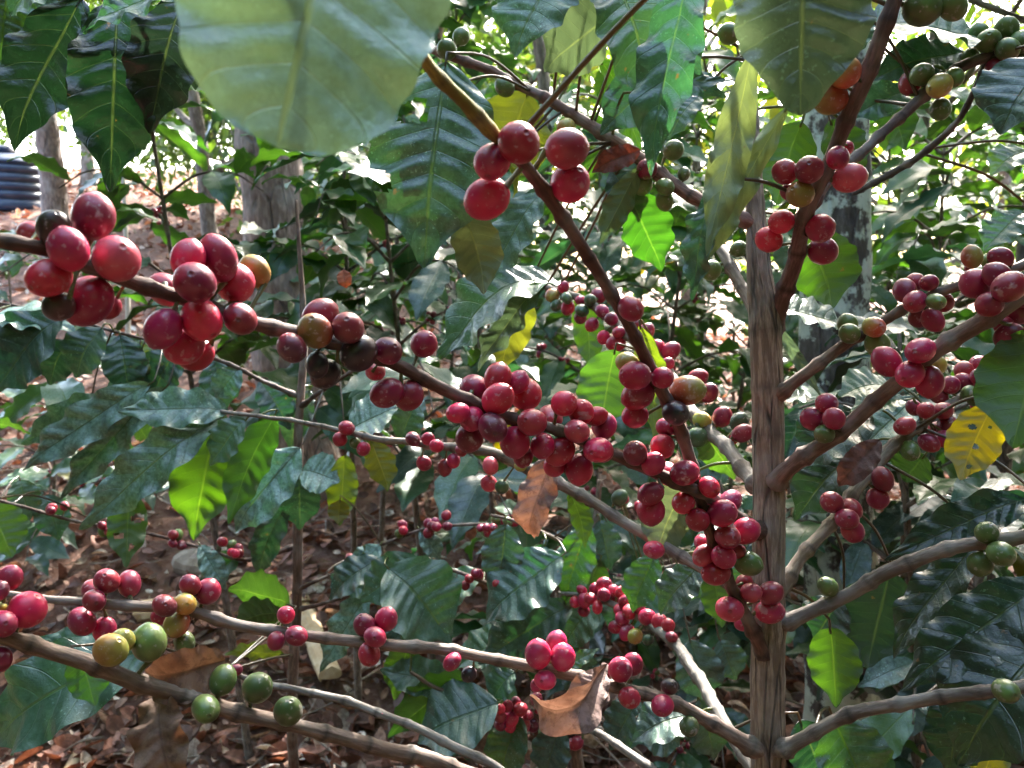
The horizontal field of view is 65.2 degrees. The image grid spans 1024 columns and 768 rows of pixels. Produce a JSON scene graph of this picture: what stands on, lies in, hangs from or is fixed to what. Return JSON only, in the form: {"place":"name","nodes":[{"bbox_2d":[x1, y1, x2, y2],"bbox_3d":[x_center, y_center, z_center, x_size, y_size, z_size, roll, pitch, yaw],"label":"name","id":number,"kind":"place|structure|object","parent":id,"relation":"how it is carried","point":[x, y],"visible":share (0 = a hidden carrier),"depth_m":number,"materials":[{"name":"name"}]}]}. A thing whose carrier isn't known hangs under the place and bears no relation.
{"place":"outdoors","nodes":[
{"label":"outdoors","id":0,"kind":"place"},
{"bbox_2d":[0,167,1023,767],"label":"ground","id":1,"kind":"structure","parent":0,"point":[166,520],"depth_m":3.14,"materials":[{"name":"brown plant"}]},
{"bbox_2d":[0,108,35,153],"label":"background tree","id":2,"kind":"object","parent":1,"relation":"on","point":[3,127],"visible":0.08,"depth_m":14.44,"materials":[{"name":"green plant"}]},
{"bbox_2d":[0,145,40,210],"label":"water tank","id":3,"kind":"object","parent":1,"relation":"on","point":[19,184],"visible":0.59,"depth_m":11.29,"materials":[{"name":"plastic"}]},
{"bbox_2d":[0,229,81,330],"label":"coffee shrub","id":4,"kind":"object","parent":1,"relation":"on","point":[12,272],"visible":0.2,"depth_m":4.51,"materials":[{"name":"green plant"}]},
{"bbox_2d":[34,113,69,257],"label":"shade tree","id":5,"kind":"object","parent":1,"relation":"on","point":[48,143],"visible":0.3,"depth_m":7.21,"materials":[{"name":"grey plant"}]},
{"bbox_2d":[64,738,89,767],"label":"split stick","id":6,"kind":"object","parent":1,"relation":"on","point":[71,760],"visible":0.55,"depth_m":2.10,"materials":[{"name":"brown wood"}]},
{"bbox_2d":[0,388,168,576],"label":"coffee shrub","id":7,"kind":"object","parent":1,"relation":"on","point":[45,549],"visible":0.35,"depth_m":2.83,"materials":[{"name":"green plant"}]},
{"bbox_2d":[0,0,198,191],"bbox_3d":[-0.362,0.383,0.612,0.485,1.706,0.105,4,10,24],"label":"coffee shrub","id":8,"kind":"object","parent":1,"relation":"on","point":[116,78],"visible":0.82,"depth_m":0.43,"materials":[{"name":"green plant"}]},
{"bbox_2d":[0,2,220,184],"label":"background tree","id":9,"kind":"object","parent":1,"relation":"on","point":[64,117],"visible":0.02,"depth_m":14.48,"materials":[{"name":"green plant"}]},
{"bbox_2d":[121,177,130,333],"bbox_3d":[-2.520,-0.714,5.230,0.044,1.324,0.187,0,10,0],"label":"garden cane","id":10,"kind":"object","parent":1,"relation":"on","point":[127,299],"visible":0.25,"depth_m":5.22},
{"bbox_2d":[58,1,241,215],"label":"background tree","id":11,"kind":"object","parent":1,"relation":"on","point":[148,180],"visible":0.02,"depth_m":11.78,"materials":[{"name":"green plant"}]},
{"bbox_2d":[132,597,198,621],"bbox_3d":[-1.172,0.758,2.715,0.189,0.066,0.105,-1,10,-6],"label":"split log","id":12,"kind":"object","parent":1,"relation":"on","point":[141,616],"visible":0.17,"depth_m":2.66,"materials":[{"name":"brown wood"}]},
{"bbox_2d":[0,0,347,764],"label":"coffee shrub","id":13,"kind":"object","parent":1,"relation":"on","point":[218,184],"visible":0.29,"depth_m":1.88,"materials":[{"name":"green plant"}]},
{"bbox_2d":[28,0,366,236],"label":"background tree","id":14,"kind":"object","parent":1,"relation":"on","point":[215,151],"visible":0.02,"depth_m":9.55,"materials":[{"name":"green plant"}]},
{"bbox_2d":[171,546,226,579],"bbox_3d":[-1.161,0.682,3.006,0.234,0.138,0.182,0,10,0],"label":"field stone","id":15,"kind":"object","parent":1,"relation":"on","point":[183,561],"visible":0.23,"depth_m":2.95,"materials":[{"name":"grey stone"}]},
{"bbox_2d":[0,565,504,767],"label":"coffee shrub","id":16,"kind":"object","parent":1,"relation":"on","point":[60,679],"visible":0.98,"depth_m":0.45,"materials":[{"name":"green plant"}]},
{"bbox_2d":[126,696,188,767],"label":"dead leaf","id":17,"kind":"object","parent":16,"relation":"hanging from","point":[157,737],"visible":1,"depth_m":0.37,"materials":[{"name":"brown plant"}]},
{"bbox_2d":[143,645,224,704],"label":"dead leaf","id":18,"kind":"object","parent":16,"relation":"on","point":[191,669],"visible":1,"depth_m":0.38,"materials":[{"name":"brown plant"}]},
{"bbox_2d":[0,200,518,767],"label":"coffee shrub","id":19,"kind":"object","parent":1,"relation":"on","point":[290,486],"visible":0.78,"depth_m":0.99,"materials":[{"name":"green plant"}]},
{"bbox_2d":[337,270,351,287],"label":"dead leaf","id":20,"kind":"object","parent":19,"relation":"attached to","point":[344,278],"visible":1,"depth_m":0.99,"materials":[{"name":"brown plant"}]},
{"bbox_2d":[234,127,340,499],"bbox_3d":[-1.053,-4.268,2.289,7.350,9.980,8.117,0,10,0],"label":"shade tree","id":21,"kind":"object","parent":1,"relation":"on","point":[272,206],"visible":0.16,"depth_m":3.43,"materials":[{"name":"grey plant"}]},
{"bbox_2d":[83,0,501,304],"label":"background tree","id":22,"kind":"object","parent":1,"relation":"on","point":[196,123],"visible":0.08,"depth_m":6.31,"materials":[{"name":"green plant"}]},
{"bbox_2d":[94,2,508,69],"bbox_3d":[-2.859,-7.846,11.719,9.836,10.422,9.161,-4,10,-22],"label":"background tree","id":23,"kind":"object","parent":1,"relation":"on","point":[444,34],"depth_m":12.09,"materials":[{"name":"green plant"}]},
{"bbox_2d":[289,591,341,682],"bbox_3d":[-0.657,0.805,2.624,0.074,0.068,0.566,-4,10,-24],"label":"split log","id":24,"kind":"object","parent":1,"relation":"on","point":[309,621],"visible":0.49,"depth_m":2.48,"materials":[{"name":"brown wood"}]},
{"bbox_2d":[217,143,450,325],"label":"coffee shrub","id":25,"kind":"object","parent":1,"relation":"on","point":[313,162],"visible":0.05,"depth_m":3.87,"materials":[{"name":"green plant"}]},
{"bbox_2d":[197,97,473,711],"bbox_3d":[-0.440,0.126,2.071,0.727,1.755,0.642,7,12,35],"label":"coffee shrub","id":26,"kind":"object","parent":1,"relation":"on","point":[330,413],"visible":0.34,"depth_m":1.90,"materials":[{"name":"green plant"}]},
{"bbox_2d":[172,2,602,230],"bbox_3d":[-0.674,-3.014,8.562,5.368,3.842,5.523,-5,11,-27],"label":"background tree","id":27,"kind":"object","parent":1,"relation":"on","point":[499,33],"visible":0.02,"depth_m":7.91,"materials":[{"name":"green plant"}]},
{"bbox_2d":[238,0,552,556],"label":"coffee shrub","id":28,"kind":"object","parent":1,"relation":"on","point":[449,22],"visible":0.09,"depth_m":2.58,"materials":[{"name":"green plant"}]},
{"bbox_2d":[227,147,567,755],"bbox_3d":[-0.247,0.267,1.743,0.733,1.556,0.757,0,10,0],"label":"coffee shrub","id":29,"kind":"object","parent":1,"relation":"on","point":[461,495],"visible":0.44,"depth_m":1.58,"materials":[{"name":"green plant"}]},
{"bbox_2d":[359,219,560,346],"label":"coffee shrub","id":30,"kind":"object","parent":1,"relation":"on","point":[439,317],"visible":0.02,"depth_m":4.47,"materials":[{"name":"green plant"}]},
{"bbox_2d":[340,84,582,458],"bbox_3d":[-0.217,-0.409,3.699,1.148,1.795,1.184,0,10,0],"label":"coffee shrub","id":31,"kind":"object","parent":1,"relation":"on","point":[538,332],"visible":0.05,"depth_m":3.73,"materials":[{"name":"green plant"}]},
{"bbox_2d":[347,0,612,514],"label":"coffee shrub","id":32,"kind":"object","parent":1,"relation":"on","point":[510,62],"visible":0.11,"depth_m":2.63,"materials":[{"name":"green plant"}]},
{"bbox_2d":[0,340,1015,767],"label":"dead twigs","id":33,"kind":"object","parent":1,"relation":"on","point":[348,656],"visible":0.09,"depth_m":2.25,"materials":[{"name":"wood"}]},
{"bbox_2d":[0,0,1023,767],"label":"coffee shrub","id":34,"kind":"object","parent":1,"relation":"on","point":[320,76],"visible":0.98,"depth_m":0.48,"materials":[{"name":"green plant"}]},
{"bbox_2d":[512,459,557,537],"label":"dead leaf","id":35,"kind":"object","parent":34,"relation":"hanging from","point":[537,493],"visible":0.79,"depth_m":0.49,"materials":[{"name":"brown plant"}]},
{"bbox_2d":[530,663,609,736],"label":"dead leaf","id":36,"kind":"object","parent":34,"relation":"on","point":[576,710],"visible":1,"depth_m":0.43,"materials":[{"name":"brown plant"}]},
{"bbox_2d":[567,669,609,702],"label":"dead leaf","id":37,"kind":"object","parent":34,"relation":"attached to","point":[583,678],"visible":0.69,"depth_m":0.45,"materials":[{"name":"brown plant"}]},
{"bbox_2d":[592,144,639,172],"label":"dead leaf","id":38,"kind":"object","parent":34,"relation":"on","point":[617,157],"visible":1,"depth_m":0.54,"materials":[{"name":"brown plant"}]},
{"bbox_2d":[837,439,881,486],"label":"dead leaf","id":39,"kind":"object","parent":34,"relation":"on","point":[858,462],"visible":1,"depth_m":0.54,"materials":[{"name":"brown plant"}]},
{"bbox_2d":[437,13,609,353],"bbox_3d":[-0.329,-3.226,5.776,4.412,6.158,4.454,-8,13,-41],"label":"background tree","id":40,"kind":"object","parent":1,"relation":"on","point":[439,35],"visible":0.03,"depth_m":5.64,"materials":[{"name":"green plant"}]},
{"bbox_2d":[329,480,750,767],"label":"coffee shrub","id":41,"kind":"object","parent":1,"relation":"on","point":[423,597],"visible":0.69,"depth_m":0.89,"materials":[{"name":"green plant"}]},
{"bbox_2d":[319,36,772,403],"bbox_3d":[0.008,-2.027,3.998,3.326,5.026,2.954,3,10,19],"label":"background tree","id":42,"kind":"object","parent":1,"relation":"on","point":[543,77],"visible":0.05,"depth_m":3.98,"materials":[{"name":"green plant"}]},
{"bbox_2d":[444,83,665,357],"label":"coffee shrub","id":43,"kind":"object","parent":1,"relation":"on","point":[587,89],"visible":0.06,"depth_m":3.92,"materials":[{"name":"green plant"}]},
{"bbox_2d":[411,70,795,700],"bbox_3d":[0.182,0.146,1.932,0.930,1.676,0.960,0,10,0],"label":"coffee shrub","id":44,"kind":"object","parent":1,"relation":"on","point":[559,373],"visible":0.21,"depth_m":1.84,"materials":[{"name":"green plant"}]},
{"bbox_2d":[409,12,800,199],"bbox_3d":[0.643,-6.345,9.870,8.502,9.939,9.144,0,10,0],"label":"background tree","id":45,"kind":"object","parent":1,"relation":"on","point":[763,114],"depth_m":11.61,"materials":[{"name":"green plant"}]},
{"bbox_2d":[517,111,725,482],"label":"coffee shrub","id":46,"kind":"object","parent":1,"relation":"on","point":[621,267],"visible":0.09,"depth_m":3.29,"materials":[{"name":"green plant"}]},
{"bbox_2d":[528,124,749,453],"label":"coffee shrub","id":47,"kind":"object","parent":1,"relation":"on","point":[590,279],"visible":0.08,"depth_m":3.80,"materials":[{"name":"green plant"}]},
{"bbox_2d":[515,5,803,652],"bbox_3d":[0.423,-0.082,2.403,0.950,1.902,0.999,0,10,0],"label":"coffee shrub","id":48,"kind":"object","parent":1,"relation":"on","point":[690,343],"visible":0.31,"depth_m":2.32,"materials":[{"name":"green plant"}]},
{"bbox_2d":[481,12,908,325],"bbox_3d":[2.301,-4.509,8.608,6.831,8.117,7.046,-5,11,-26],"label":"background tree","id":49,"kind":"object","parent":1,"relation":"on","point":[686,294],"visible":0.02,"depth_m":8.33,"materials":[{"name":"green plant"}]},
{"bbox_2d":[547,429,844,767],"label":"coffee shrub","id":50,"kind":"object","parent":1,"relation":"on","point":[686,755],"visible":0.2,"depth_m":1.60,"materials":[{"name":"green plant"}]},
{"bbox_2d":[618,96,795,413],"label":"coffee shrub","id":51,"kind":"object","parent":1,"relation":"on","point":[736,381],"visible":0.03,"depth_m":3.96,"materials":[{"name":"green plant"}]},
{"bbox_2d":[458,0,977,429],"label":"background tree","id":52,"kind":"object","parent":1,"relation":"on","point":[770,102],"visible":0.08,"depth_m":4.33,"materials":[{"name":"green plant"}]},
{"bbox_2d":[638,155,894,519],"bbox_3d":[0.953,-0.069,3.010,1.000,1.578,1.136,2,10,10],"label":"coffee shrub","id":53,"kind":"object","parent":1,"relation":"on","point":[735,310],"visible":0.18,"depth_m":2.87,"materials":[{"name":"green plant"}]},
{"bbox_2d":[535,3,1022,243],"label":"background tree","id":54,"kind":"object","parent":1,"relation":"on","point":[892,197],"depth_m":15.91,"materials":[{"name":"green plant"}]},
{"bbox_2d":[553,0,1023,290],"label":"background tree","id":55,"kind":"object","parent":1,"relation":"on","point":[953,261],"visible":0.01,"depth_m":6.99,"materials":[{"name":"green plant"}]},
{"bbox_2d":[586,0,1023,488],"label":"background tree","id":56,"kind":"object","parent":1,"relation":"on","point":[927,122],"visible":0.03,"depth_m":3.55,"materials":[{"name":"green plant"}]},
{"bbox_2d":[684,167,953,518],"bbox_3d":[1.248,-0.170,3.409,1.227,1.689,1.024,-2,10,-14],"label":"coffee shrub","id":57,"kind":"object","parent":1,"relation":"on","point":[790,363],"visible":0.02,"depth_m":3.33,"materials":[{"name":"green plant"}]},
{"bbox_2d":[633,311,1023,767],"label":"coffee shrub","id":58,"kind":"object","parent":1,"relation":"on","point":[895,730],"visible":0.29,"depth_m":1.18,"materials":[{"name":"green plant"}]},
{"bbox_2d":[798,40,880,721],"bbox_3d":[0.229,-2.873,1.325,5.565,7.950,6.063,5,11,27],"label":"shade tree","id":59,"kind":"object","parent":1,"relation":"on","point":[849,214],"visible":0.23,"depth_m":1.54,"materials":[{"name":"grey plant"}]},
{"bbox_2d":[679,387,1023,760],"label":"coffee shrub","id":60,"kind":"object","parent":1,"relation":"on","point":[887,523],"visible":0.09,"depth_m":1.28,"materials":[{"name":"green plant"}]},
{"bbox_2d":[705,194,1003,643],"bbox_3d":[0.994,0.150,2.424,0.887,1.393,0.739,-5,11,-29],"label":"coffee shrub","id":61,"kind":"object","parent":1,"relation":"on","point":[884,298],"visible":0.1,"depth_m":2.18,"materials":[{"name":"green plant"}]},
{"bbox_2d":[710,0,1023,586],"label":"background tree","id":62,"kind":"object","parent":1,"relation":"on","point":[717,7],"visible":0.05,"depth_m":2.72,"materials":[{"name":"green plant"}]},
{"bbox_2d":[716,37,1023,509],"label":"coffee shrub","id":63,"kind":"object","parent":1,"relation":"on","point":[936,129],"visible":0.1,"depth_m":2.81,"materials":[{"name":"green plant"}]},
{"bbox_2d":[743,104,1023,745],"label":"coffee shrub","id":64,"kind":"object","parent":1,"relation":"on","point":[924,257],"visible":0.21,"depth_m":1.74,"materials":[{"name":"green plant"}]},
{"bbox_2d":[758,0,1023,253],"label":"background tree","id":65,"kind":"object","parent":1,"relation":"on","point":[1007,179],"depth_m":9.81,"materials":[{"name":"green plant"}]},
{"bbox_2d":[790,0,1023,311],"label":"background tree","id":66,"kind":"object","parent":1,"relation":"on","point":[984,214],"visible":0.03,"depth_m":17.78,"materials":[{"name":"green plant"}]},
{"bbox_2d":[871,120,1023,376],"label":"coffee shrub","id":67,"kind":"object","parent":1,"relation":"on","point":[1019,177],"visible":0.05,"depth_m":3.71,"materials":[{"name":"green plant"}]},
{"bbox_2d":[872,126,1023,449],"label":"coffee shrub","id":68,"kind":"object","parent":1,"relation":"on","point":[970,153],"visible":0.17,"depth_m":3.34,"materials":[{"name":"green plant"}]},
{"bbox_2d":[911,180,1023,565],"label":"coffee shrub","id":69,"kind":"object","parent":1,"relation":"on","point":[1018,456],"visible":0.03,"depth_m":1.96,"materials":[{"name":"green plant"}]},
{"bbox_2d":[0,0,1023,266],"label":"sky","id":70,"kind":"structure","parent":0,"point":[75,162],"materials":[{"name":"white"}]}
]}

